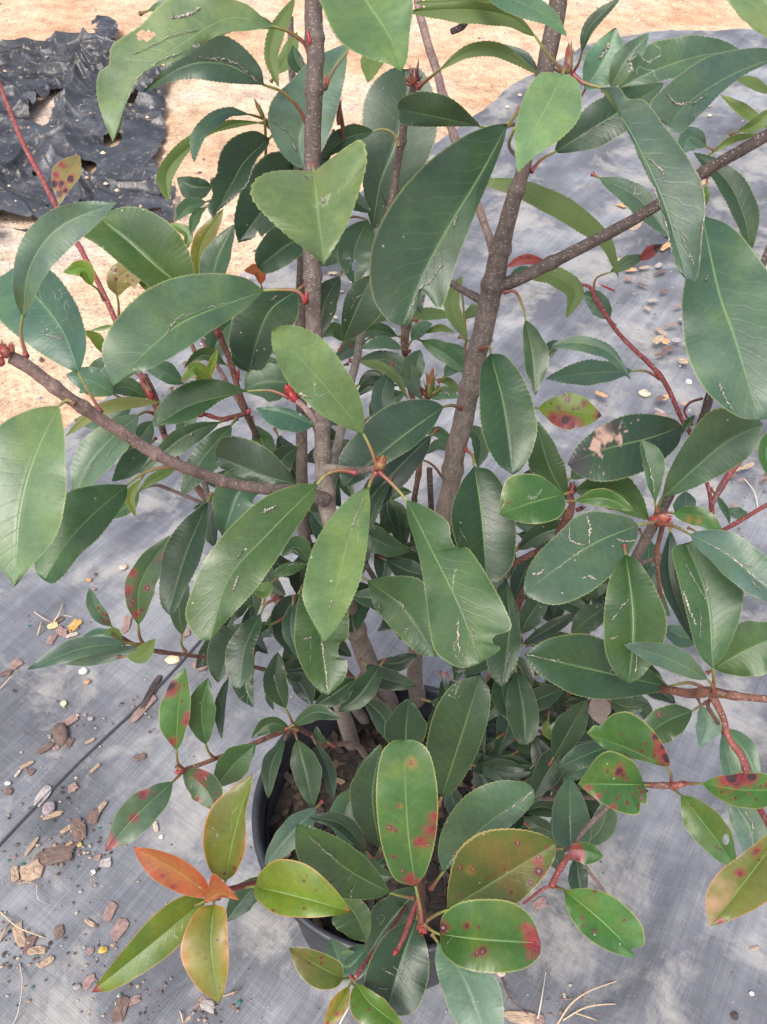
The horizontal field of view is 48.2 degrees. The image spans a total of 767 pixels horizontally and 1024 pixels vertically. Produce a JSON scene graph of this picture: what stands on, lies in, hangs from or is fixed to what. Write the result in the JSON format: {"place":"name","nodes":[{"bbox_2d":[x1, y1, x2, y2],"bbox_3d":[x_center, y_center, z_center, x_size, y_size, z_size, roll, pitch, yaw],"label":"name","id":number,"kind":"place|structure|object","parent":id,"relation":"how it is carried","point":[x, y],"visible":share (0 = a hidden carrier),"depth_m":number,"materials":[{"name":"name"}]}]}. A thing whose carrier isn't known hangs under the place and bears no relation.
{"place":"outdoors","nodes":[
{"label":"outdoors","id":0,"kind":"place"},
{"bbox_2d":[0,0,753,428],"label":"ground","id":1,"kind":"structure","parent":0,"point":[20,390],"depth_m":2.89,"materials":[{"name":"soil"}]},
{"bbox_2d":[0,28,175,231],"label":"crumpled cloth","id":2,"kind":"object","parent":1,"relation":"on","point":[72,65],"visible":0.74,"depth_m":2.54,"materials":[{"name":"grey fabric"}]},
{"bbox_2d":[89,15,118,37],"bbox_3d":[-1.027,-1.785,3.156,0.124,0.018,0.224,0,46,0],"label":"cloth scrap","id":3,"kind":"object","parent":2,"relation":"on","point":[107,26],"visible":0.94,"depth_m":3.16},
{"bbox_2d":[194,995,204,1008],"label":"bark chip","id":4,"kind":"object","parent":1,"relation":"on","point":[200,1000],"visible":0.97,"depth_m":0.95,"materials":[{"name":"wood"}]},
{"bbox_2d":[0,28,766,1023],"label":"ground cloth","id":5,"kind":"object","parent":1,"relation":"on","point":[684,962],"visible":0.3,"depth_m":1.19,"materials":[{"name":"grey fabric"}]},
{"bbox_2d":[0,923,10,942],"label":"dry twig","id":6,"kind":"object","parent":5,"relation":"on","point":[3,932],"visible":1,"depth_m":0.99,"materials":[{"name":"brown wood"}]},
{"bbox_2d":[0,669,11,676],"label":"bark chip","id":7,"kind":"object","parent":5,"relation":"on","point":[6,672],"visible":1,"depth_m":1.25,"materials":[{"name":"wood"}]},
{"bbox_2d":[3,787,12,794],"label":"bark chip","id":8,"kind":"object","parent":5,"relation":"on","point":[8,790],"visible":1,"depth_m":1.12,"materials":[{"name":"wood"}]},
{"bbox_2d":[11,865,18,881],"bbox_3d":[-0.450,0.441,1.047,0.009,0.005,0.020,-14,47,-16],"label":"wood splinter","id":9,"kind":"object","parent":5,"relation":"on","point":[14,873],"visible":1,"depth_m":1.05,"materials":[{"name":"beige wood"}]},
{"bbox_2d":[8,658,22,669],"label":"bark chip","id":10,"kind":"object","parent":5,"relation":"on","point":[15,663],"visible":1,"depth_m":1.26,"materials":[{"name":"wood"}]},
{"bbox_2d":[13,963,22,1023],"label":"dry twig","id":11,"kind":"object","parent":5,"relation":"on","point":[21,990],"visible":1,"depth_m":0.95,"materials":[{"name":"beige plant"}]},
{"bbox_2d":[11,920,25,946],"bbox_3d":[-0.424,0.492,0.999,0.013,0.003,0.033,-19,44,-24],"label":"bark chip","id":12,"kind":"object","parent":5,"relation":"on","point":[20,939],"visible":1,"depth_m":1.00,"materials":[{"name":"brown wood"}]},
{"bbox_2d":[0,911,44,937],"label":"dry twig","id":13,"kind":"object","parent":5,"relation":"on","point":[10,921],"visible":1,"depth_m":1.00,"materials":[{"name":"beige wood"}]},
{"bbox_2d":[20,761,33,769],"bbox_3d":[-0.477,0.338,1.148,0.020,0.003,0.006,-27,51,-26],"label":"wood splinter","id":14,"kind":"object","parent":5,"relation":"on","point":[27,764],"visible":1,"depth_m":1.15,"materials":[{"name":"beige wood"}]},
{"bbox_2d":[22,935,36,954],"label":"bark chip","id":15,"kind":"object","parent":5,"relation":"on","point":[31,939],"visible":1,"depth_m":0.99,"materials":[{"name":"brown wood"}]},
{"bbox_2d":[18,881,41,886],"bbox_3d":[-0.428,0.448,1.036,0.031,0.014,0.005,0,46,0],"label":"dry straw","id":16,"kind":"object","parent":5,"relation":"on","point":[29,882],"visible":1,"depth_m":1.03,"materials":[{"name":"beige plant"}]},
{"bbox_2d":[26,768,34,775],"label":"bark chip","id":17,"kind":"object","parent":5,"relation":"on","point":[30,771],"visible":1,"depth_m":1.14,"materials":[{"name":"wood"}]},
{"bbox_2d":[19,859,43,881],"bbox_3d":[-0.430,0.439,1.050,0.028,0.006,0.025,-16,53,-16],"label":"bark chip","id":18,"kind":"object","parent":5,"relation":"on","point":[31,871],"visible":1,"depth_m":1.05,"materials":[{"name":"brown wood"}]},
{"bbox_2d":[24,837,38,855],"bbox_3d":[-0.440,0.417,1.071,0.006,0.003,0.026,17,50,15],"label":"wood splinter","id":19,"kind":"object","parent":5,"relation":"on","point":[31,846],"visible":1,"depth_m":1.07,"materials":[{"name":"beige wood"}]},
{"bbox_2d":[27,946,45,954],"bbox_3d":[-0.399,0.504,0.986,0.022,0.005,0.010,-1,47,-6],"label":"wood splinter","id":20,"kind":"object","parent":5,"relation":"on","point":[36,950],"visible":1,"depth_m":0.98,"materials":[{"name":"beige wood"}]},
{"bbox_2d":[33,785,51,806],"bbox_3d":[-0.444,0.370,1.117,0.016,0.004,0.030,17,49,23],"label":"bark chip","id":21,"kind":"object","parent":5,"relation":"on","point":[44,790],"visible":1,"depth_m":1.12,"materials":[{"name":"grey wood"}]},
{"bbox_2d":[37,956,53,967],"bbox_3d":[-0.385,0.513,0.978,0.020,0.004,0.008,-26,54,-19],"label":"wood splinter","id":22,"kind":"object","parent":5,"relation":"on","point":[46,962],"visible":1,"depth_m":0.98,"materials":[{"name":"beige wood"}]},
{"bbox_2d":[37,741,53,754],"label":"bark chip","id":23,"kind":"object","parent":5,"relation":"on","point":[45,747],"visible":1,"depth_m":1.17,"materials":[{"name":"wood"}]},
{"bbox_2d":[42,801,54,815],"bbox_3d":[-0.431,0.381,1.103,0.016,0.009,0.021,6,42,1],"label":"pebble","id":24,"kind":"object","parent":5,"relation":"on","point":[48,807],"visible":1,"depth_m":1.10,"materials":[{"name":"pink stone"}]},
{"bbox_2d":[46,634,57,644],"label":"bark chip","id":25,"kind":"object","parent":5,"relation":"on","point":[52,639],"visible":1,"depth_m":1.29,"materials":[{"name":"wood"}]},
{"bbox_2d":[47,622,57,628],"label":"bark chip","id":26,"kind":"object","parent":5,"relation":"on","point":[52,625],"visible":1,"depth_m":1.31,"materials":[{"name":"yellow wood"}]},
{"bbox_2d":[42,810,63,819],"bbox_3d":[-0.424,0.388,1.099,0.027,0.004,0.008,-15,42,-22],"label":"wood splinter","id":27,"kind":"object","parent":5,"relation":"on","point":[55,814],"visible":1,"depth_m":1.10,"materials":[{"name":"beige wood"}]},
{"bbox_2d":[34,843,76,865],"bbox_3d":[-0.408,0.425,1.064,0.054,0.005,0.026,-12,43,-6],"label":"bark chip","id":28,"kind":"object","parent":5,"relation":"on","point":[58,853],"visible":1,"depth_m":1.06,"materials":[{"name":"brown wood"}]},
{"bbox_2d":[53,603,62,621],"bbox_3d":[-0.498,0.152,1.321,0.011,0.014,0.037,6,46,6],"label":"dry twig","id":29,"kind":"object","parent":5,"relation":"on","point":[58,613],"visible":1,"depth_m":1.31,"materials":[{"name":"beige wood"}]},
{"bbox_2d":[54,924,64,939],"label":"bark chip","id":30,"kind":"object","parent":5,"relation":"on","point":[59,929],"visible":1,"depth_m":1.00,"materials":[{"name":"brown wood"}]},
{"bbox_2d":[55,616,63,622],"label":"bark chip","id":31,"kind":"object","parent":5,"relation":"on","point":[59,619],"visible":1,"depth_m":1.31,"materials":[{"name":"brown wood"}]},
{"bbox_2d":[52,723,67,745],"bbox_3d":[-0.443,0.304,1.175,0.021,0.011,0.035,-19,54,-12],"label":"pebble","id":32,"kind":"object","parent":5,"relation":"on","point":[60,732],"visible":1,"depth_m":1.17,"materials":[{"name":"brown stone"}]},
{"bbox_2d":[55,625,68,636],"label":"bark chip","id":33,"kind":"object","parent":5,"relation":"on","point":[60,630],"visible":1,"depth_m":1.30,"materials":[{"name":"wood"}]},
{"bbox_2d":[60,824,70,833],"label":"wood splinter","id":34,"kind":"object","parent":5,"relation":"on","point":[65,829],"visible":1,"depth_m":1.08,"materials":[{"name":"beige wood"}]},
{"bbox_2d":[61,714,77,726],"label":"bark chip","id":35,"kind":"object","parent":5,"relation":"on","point":[68,721],"visible":1,"depth_m":1.19,"materials":[{"name":"wood"}]},
{"bbox_2d":[64,736,74,747],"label":"bark chip","id":36,"kind":"object","parent":5,"relation":"on","point":[68,743],"visible":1,"depth_m":1.17,"materials":[{"name":"wood"}]},
{"bbox_2d":[65,632,77,637],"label":"wood splinter","id":37,"kind":"object","parent":5,"relation":"on","point":[71,635],"visible":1,"depth_m":1.29,"materials":[{"name":"beige wood"}]},
{"bbox_2d":[68,782,78,792],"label":"bark chip","id":38,"kind":"object","parent":5,"relation":"on","point":[73,786],"visible":1,"depth_m":1.12,"materials":[{"name":"wood"}]},
{"bbox_2d":[67,619,81,631],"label":"bark chip","id":39,"kind":"object","parent":5,"relation":"on","point":[74,624],"visible":1,"depth_m":1.31,"materials":[{"name":"yellow wood"}]},
{"bbox_2d":[73,984,80,989],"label":"pebble","id":40,"kind":"object","parent":5,"relation":"on","point":[76,986],"visible":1,"depth_m":0.96,"materials":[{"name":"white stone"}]},
{"bbox_2d":[70,817,86,842],"bbox_3d":[-0.385,0.404,1.084,0.020,0.005,0.037,-23,51,-15],"label":"bark chip","id":41,"kind":"object","parent":5,"relation":"on","point":[77,823],"visible":1,"depth_m":1.08,"materials":[{"name":"wood"}]},
{"bbox_2d":[79,667,87,674],"bbox_3d":[-0.438,0.231,1.248,0.012,0.007,0.012,-28,52,-24],"label":"pebble","id":42,"kind":"object","parent":5,"relation":"on","point":[83,670],"visible":1,"depth_m":1.25,"materials":[{"name":"white stone"}]},
{"bbox_2d":[82,973,95,990],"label":"bark chip","id":43,"kind":"object","parent":5,"relation":"on","point":[87,982],"visible":1,"depth_m":0.96,"materials":[{"name":"brown wood"}]},
{"bbox_2d":[86,947,93,954],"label":"bark chip","id":44,"kind":"object","parent":5,"relation":"on","point":[90,950],"visible":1,"depth_m":0.99,"materials":[{"name":"brown wood"}]},
{"bbox_2d":[84,919,95,926],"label":"wood splinter","id":45,"kind":"object","parent":5,"relation":"on","point":[90,923],"visible":1,"depth_m":1.01,"materials":[{"name":"beige wood"}]},
{"bbox_2d":[85,737,94,743],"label":"wood splinter","id":46,"kind":"object","parent":5,"relation":"on","point":[90,740],"visible":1,"depth_m":1.17,"materials":[{"name":"beige wood"}]},
{"bbox_2d":[86,809,99,824],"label":"bark chip","id":47,"kind":"object","parent":5,"relation":"on","point":[92,817],"visible":1,"depth_m":1.10,"materials":[{"name":"wood"}]},
{"bbox_2d":[89,763,99,772],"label":"wood splinter","id":48,"kind":"object","parent":5,"relation":"on","point":[94,768],"visible":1,"depth_m":1.14,"materials":[{"name":"beige wood"}]},
{"bbox_2d":[93,854,100,860],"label":"bark chip","id":49,"kind":"object","parent":5,"relation":"on","point":[97,857],"visible":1,"depth_m":1.06,"materials":[{"name":"wood"}]},
{"bbox_2d":[0,640,201,845],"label":"flat cord","id":50,"kind":"object","parent":5,"relation":"on","point":[90,751],"visible":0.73,"depth_m":1.16,"materials":[{"name":"black plastic"}]},
{"bbox_2d":[98,946,107,953],"bbox_3d":[-0.323,0.503,0.986,0.011,0.006,0.008,-11,43,-7],"label":"pebble","id":51,"kind":"object","parent":5,"relation":"on","point":[102,949],"visible":1,"depth_m":0.98,"materials":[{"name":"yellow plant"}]},
{"bbox_2d":[98,800,107,812],"bbox_3d":[-0.364,0.381,1.106,0.006,0.004,0.020,21,51,12],"label":"wood splinter","id":52,"kind":"object","parent":5,"relation":"on","point":[102,805],"visible":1,"depth_m":1.11,"materials":[{"name":"beige wood"}]},
{"bbox_2d":[99,857,110,867],"bbox_3d":[-0.343,0.432,1.057,0.016,0.003,0.013,-11,50,-3],"label":"pebble","id":53,"kind":"object","parent":5,"relation":"on","point":[105,862],"visible":1,"depth_m":1.06,"materials":[{"name":"grey stone"}]},
{"bbox_2d":[103,901,117,921],"bbox_3d":[-0.325,0.474,1.017,0.013,0.004,0.023,10,44,11],"label":"bark chip","id":54,"kind":"object","parent":5,"relation":"on","point":[110,909],"visible":1,"depth_m":1.02,"materials":[{"name":"wood"}]},
{"bbox_2d":[109,996,129,1023],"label":"bark chip","id":55,"kind":"object","parent":5,"relation":"on","point":[118,1012],"visible":1,"depth_m":0.94,"materials":[{"name":"wood"}]},
{"bbox_2d":[110,917,128,941],"bbox_3d":[-0.309,0.488,1.003,0.017,0.004,0.028,16,45,19],"label":"bark chip","id":56,"kind":"object","parent":5,"relation":"on","point":[119,928],"visible":1,"depth_m":1.00,"materials":[{"name":"wood"}]},
{"bbox_2d":[119,564,126,569],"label":"pebble","id":57,"kind":"object","parent":5,"relation":"on","point":[123,567],"visible":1,"depth_m":1.39,"materials":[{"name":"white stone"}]},
{"bbox_2d":[121,615,131,633],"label":"bark chip","id":58,"kind":"object","parent":5,"relation":"on","point":[126,624],"visible":0.99,"depth_m":1.31,"materials":[{"name":"wood"}]},
{"bbox_2d":[129,995,140,1006],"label":"bark chip","id":59,"kind":"object","parent":5,"relation":"on","point":[134,999],"visible":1,"depth_m":0.95,"materials":[{"name":"wood"}]},
{"bbox_2d":[133,753,145,760],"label":"bark chip","id":60,"kind":"object","parent":5,"relation":"on","point":[138,757],"visible":1,"depth_m":1.16,"materials":[{"name":"brown wood"}]},
{"bbox_2d":[130,694,156,722],"bbox_3d":[-0.339,0.276,1.208,0.014,0.004,0.051,21,49,24],"label":"bark chip","id":61,"kind":"object","parent":5,"relation":"on","point":[139,711],"visible":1,"depth_m":1.20,"materials":[{"name":"brown wood"}]},
{"bbox_2d":[140,675,161,707],"bbox_3d":[-0.332,0.256,1.226,0.011,0.006,0.061,12,44,10],"label":"wood splinter","id":62,"kind":"object","parent":5,"relation":"on","point":[151,690],"visible":1,"depth_m":1.22,"materials":[{"name":"brown wood"}]},
{"bbox_2d":[153,821,158,831],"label":"wood splinter","id":63,"kind":"object","parent":5,"relation":"on","point":[155,826],"visible":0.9,"depth_m":1.09,"materials":[{"name":"beige wood"}]},
{"bbox_2d":[165,655,179,663],"bbox_3d":[-0.311,0.216,1.261,0.024,0.009,0.016,-6,44,-2],"label":"pebble","id":64,"kind":"object","parent":5,"relation":"on","point":[171,659],"visible":0.92,"depth_m":1.26,"materials":[{"name":"stone"}]},
{"bbox_2d":[183,629,189,637],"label":"bark chip","id":65,"kind":"object","parent":5,"relation":"on","point":[186,632],"visible":0.73,"depth_m":1.30,"materials":[{"name":"wood"}]},
{"bbox_2d":[184,1012,193,1022],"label":"bark chip","id":66,"kind":"object","parent":5,"relation":"on","point":[187,1018],"visible":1,"depth_m":0.94,"materials":[{"name":"beige wood"}]},
{"bbox_2d":[192,659,207,670],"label":"chip","id":67,"kind":"object","parent":5,"relation":"on","point":[198,669],"visible":0.38,"depth_m":1.25,"materials":[{"name":"wood"}]},
{"bbox_2d":[200,999,217,1013],"bbox_3d":[-0.194,0.545,0.948,0.021,0.003,0.012,16,48,14],"label":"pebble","id":68,"kind":"object","parent":5,"relation":"on","point":[207,1005],"visible":1,"depth_m":0.95,"materials":[{"name":"grey stone"}]},
{"bbox_2d":[223,988,241,996],"bbox_3d":[-0.169,0.533,0.954,0.021,0.014,0.010,0,46,0],"label":"dry straw","id":69,"kind":"object","parent":5,"relation":"on","point":[228,994],"visible":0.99,"depth_m":0.95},
{"bbox_2d":[339,1005,349,1023],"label":"dry straw","id":70,"kind":"object","parent":5,"relation":"on","point":[341,1020],"visible":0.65,"depth_m":0.94,"materials":[{"name":"beige plant"}]},
{"bbox_2d":[0,2,766,1023],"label":"litter crumbs","id":71,"kind":"object","parent":5,"relation":"on","point":[472,76],"visible":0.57,"depth_m":1.06,"materials":[{"name":"brown wood"}]},
{"bbox_2d":[252,685,539,988],"bbox_3d":[0.013,0.374,0.950,0.291,0.230,0.289,0,46,0],"label":"plant pot","id":72,"kind":"object","parent":5,"relation":"on","point":[316,937],"visible":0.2,"depth_m":0.91,"materials":[{"name":"plastic"}]},
{"bbox_2d":[268,721,473,958],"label":"potting soil","id":73,"kind":"structure","parent":72,"relation":"in","point":[346,767],"depth_m":0.92,"materials":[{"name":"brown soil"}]},
{"bbox_2d":[0,0,766,1023],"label":"potted shrub","id":74,"kind":"object","parent":73,"relation":"on","point":[448,592],"visible":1,"depth_m":0.45,"materials":[{"name":"green plant"}]},
{"bbox_2d":[496,972,505,976],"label":"pebble","id":75,"kind":"object","parent":5,"relation":"on","point":[501,974],"visible":0.5,"depth_m":0.97,"materials":[{"name":"beige stone"}]},
{"bbox_2d":[501,977,528,1014],"bbox_3d":[0.144,0.538,0.949,0.012,0.014,0.049,-28,52,-24],"label":"dry twig","id":76,"kind":"object","parent":5,"relation":"on","point":[505,987],"visible":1,"depth_m":0.94,"materials":[{"name":"wood"}]},
{"bbox_2d":[504,1010,535,1023],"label":"bark chip","id":77,"kind":"object","parent":5,"relation":"on","point":[520,1017],"visible":0.98,"depth_m":0.94,"materials":[{"name":"beige wood"}]},
{"bbox_2d":[531,896,546,909],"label":"bark chip","id":78,"kind":"object","parent":5,"relation":"on","point":[539,903],"visible":1,"depth_m":1.02,"materials":[{"name":"wood"}]},
{"bbox_2d":[534,1014,544,1023],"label":"bark chip","id":79,"kind":"object","parent":5,"relation":"on","point":[541,1019],"visible":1,"depth_m":0.94,"materials":[{"name":"brown wood"}]},
{"bbox_2d":[537,971,545,1018],"bbox_3d":[0.176,0.535,0.951,0.002,0.014,0.053,13,47,12],"label":"dry straw","id":80,"kind":"object","parent":5,"relation":"on","point":[541,997],"visible":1,"depth_m":0.94,"materials":[{"name":"beige plant"}]},
{"bbox_2d":[573,1011,597,1020],"bbox_3d":[0.223,0.550,0.937,0.029,0.013,0.010,0,46,0],"label":"dry straw","id":81,"kind":"object","parent":5,"relation":"on","point":[585,1016],"visible":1,"depth_m":0.93,"materials":[{"name":"beige plant"}]},
{"bbox_2d":[557,981,615,1023],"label":"dry straw","id":82,"kind":"object","parent":5,"relation":"on","point":[567,1008],"visible":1,"depth_m":0.94,"materials":[{"name":"beige plant"}]},
{"bbox_2d":[562,1003,615,1020],"bbox_3d":[0.233,0.545,0.942,0.077,0.013,0.006,-9,47,-8],"label":"dry straw","id":83,"kind":"object","parent":5,"relation":"on","point":[570,1015],"visible":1,"depth_m":0.94,"materials":[{"name":"beige plant"}]},
{"bbox_2d":[595,390,607,396],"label":"bark chip","id":84,"kind":"object","parent":5,"relation":"on","point":[600,393],"visible":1,"depth_m":1.67,"materials":[{"name":"beige wood"}]},
{"bbox_2d":[624,276,632,280],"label":"bark chip","id":85,"kind":"object","parent":5,"relation":"on","point":[628,278],"visible":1,"depth_m":1.96,"materials":[{"name":"wood"}]},
{"bbox_2d":[625,268,636,271],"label":"bark chip","id":86,"kind":"object","parent":5,"relation":"on","point":[632,269],"visible":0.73,"depth_m":1.98,"materials":[{"name":"beige wood"}]},
{"bbox_2d":[629,221,642,229],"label":"bark chip","id":87,"kind":"object","parent":5,"relation":"on","point":[637,226],"visible":0.55,"depth_m":2.13,"materials":[{"name":"beige wood"}]},
{"bbox_2d":[638,389,650,396],"bbox_3d":[0.516,-0.236,1.697,0.025,0.011,0.022,3,46,-3],"label":"pebble","id":88,"kind":"object","parent":5,"relation":"on","point":[644,393],"visible":1,"depth_m":1.69,"materials":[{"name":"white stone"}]},
{"bbox_2d":[646,298,658,301],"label":"bark chip","id":89,"kind":"object","parent":5,"relation":"on","point":[651,299],"visible":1,"depth_m":1.90,"materials":[{"name":"grey wood"}]},
{"bbox_2d":[652,335,663,343],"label":"bark chip","id":90,"kind":"object","parent":5,"relation":"on","point":[657,339],"visible":1,"depth_m":1.79,"materials":[{"name":"beige wood"}]},
{"bbox_2d":[653,269,665,274],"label":"bark chip","id":91,"kind":"object","parent":5,"relation":"on","point":[660,271],"visible":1,"depth_m":1.98,"materials":[{"name":"wood"}]},
{"bbox_2d":[655,395,665,400],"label":"bark chip","id":92,"kind":"object","parent":5,"relation":"on","point":[659,397],"visible":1,"depth_m":1.66,"materials":[{"name":"brown wood"}]},
{"bbox_2d":[655,327,666,334],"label":"bark chip","id":93,"kind":"object","parent":5,"relation":"on","point":[661,331],"visible":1,"depth_m":1.81,"materials":[{"name":"beige wood"}]},
{"bbox_2d":[654,351,667,355],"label":"bark chip","id":94,"kind":"object","parent":5,"relation":"on","point":[661,353],"visible":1,"depth_m":1.76,"materials":[{"name":"brown wood"}]},
{"bbox_2d":[655,411,667,415],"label":"bark chip","id":95,"kind":"object","parent":5,"relation":"on","point":[660,413],"visible":0.73,"depth_m":1.62,"materials":[{"name":"brown wood"}]},
{"bbox_2d":[660,241,669,250],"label":"bark chip","id":96,"kind":"object","parent":5,"relation":"on","point":[666,245],"visible":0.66,"depth_m":2.06,"materials":[{"name":"beige wood"}]},
{"bbox_2d":[661,338,670,343],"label":"bark chip","id":97,"kind":"object","parent":5,"relation":"on","point":[665,340],"visible":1,"depth_m":1.79,"materials":[{"name":"wood"}]},
{"bbox_2d":[662,346,673,350],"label":"bark chip","id":98,"kind":"object","parent":5,"relation":"on","point":[667,348],"visible":1,"depth_m":1.77,"materials":[{"name":"brown wood"}]},
{"bbox_2d":[671,338,680,341],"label":"bark chip","id":99,"kind":"object","parent":5,"relation":"on","point":[676,339],"visible":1,"depth_m":1.79,"materials":[{"name":"grey wood"}]},
{"bbox_2d":[679,358,688,363],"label":"bark chip","id":100,"kind":"object","parent":5,"relation":"on","point":[683,361],"visible":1,"depth_m":1.74,"materials":[{"name":"beige wood"}]},
{"bbox_2d":[731,1012,738,1019],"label":"pebble","id":101,"kind":"object","parent":5,"relation":"on","point":[734,1015],"visible":1,"depth_m":0.94,"materials":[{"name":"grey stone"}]},
{"bbox_2d":[742,462,754,469],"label":"bark chip","id":102,"kind":"object","parent":5,"relation":"on","point":[748,465],"visible":1,"depth_m":1.53,"materials":[{"name":"beige wood"}]},
{"bbox_2d":[744,478,757,507],"bbox_3d":[0.645,-0.036,1.503,0.004,0.014,0.080,0,46,0],"label":"dry straw","id":103,"kind":"object","parent":5,"relation":"on","point":[753,490],"visible":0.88,"depth_m":1.50,"materials":[{"name":"beige plant"}]}
]}

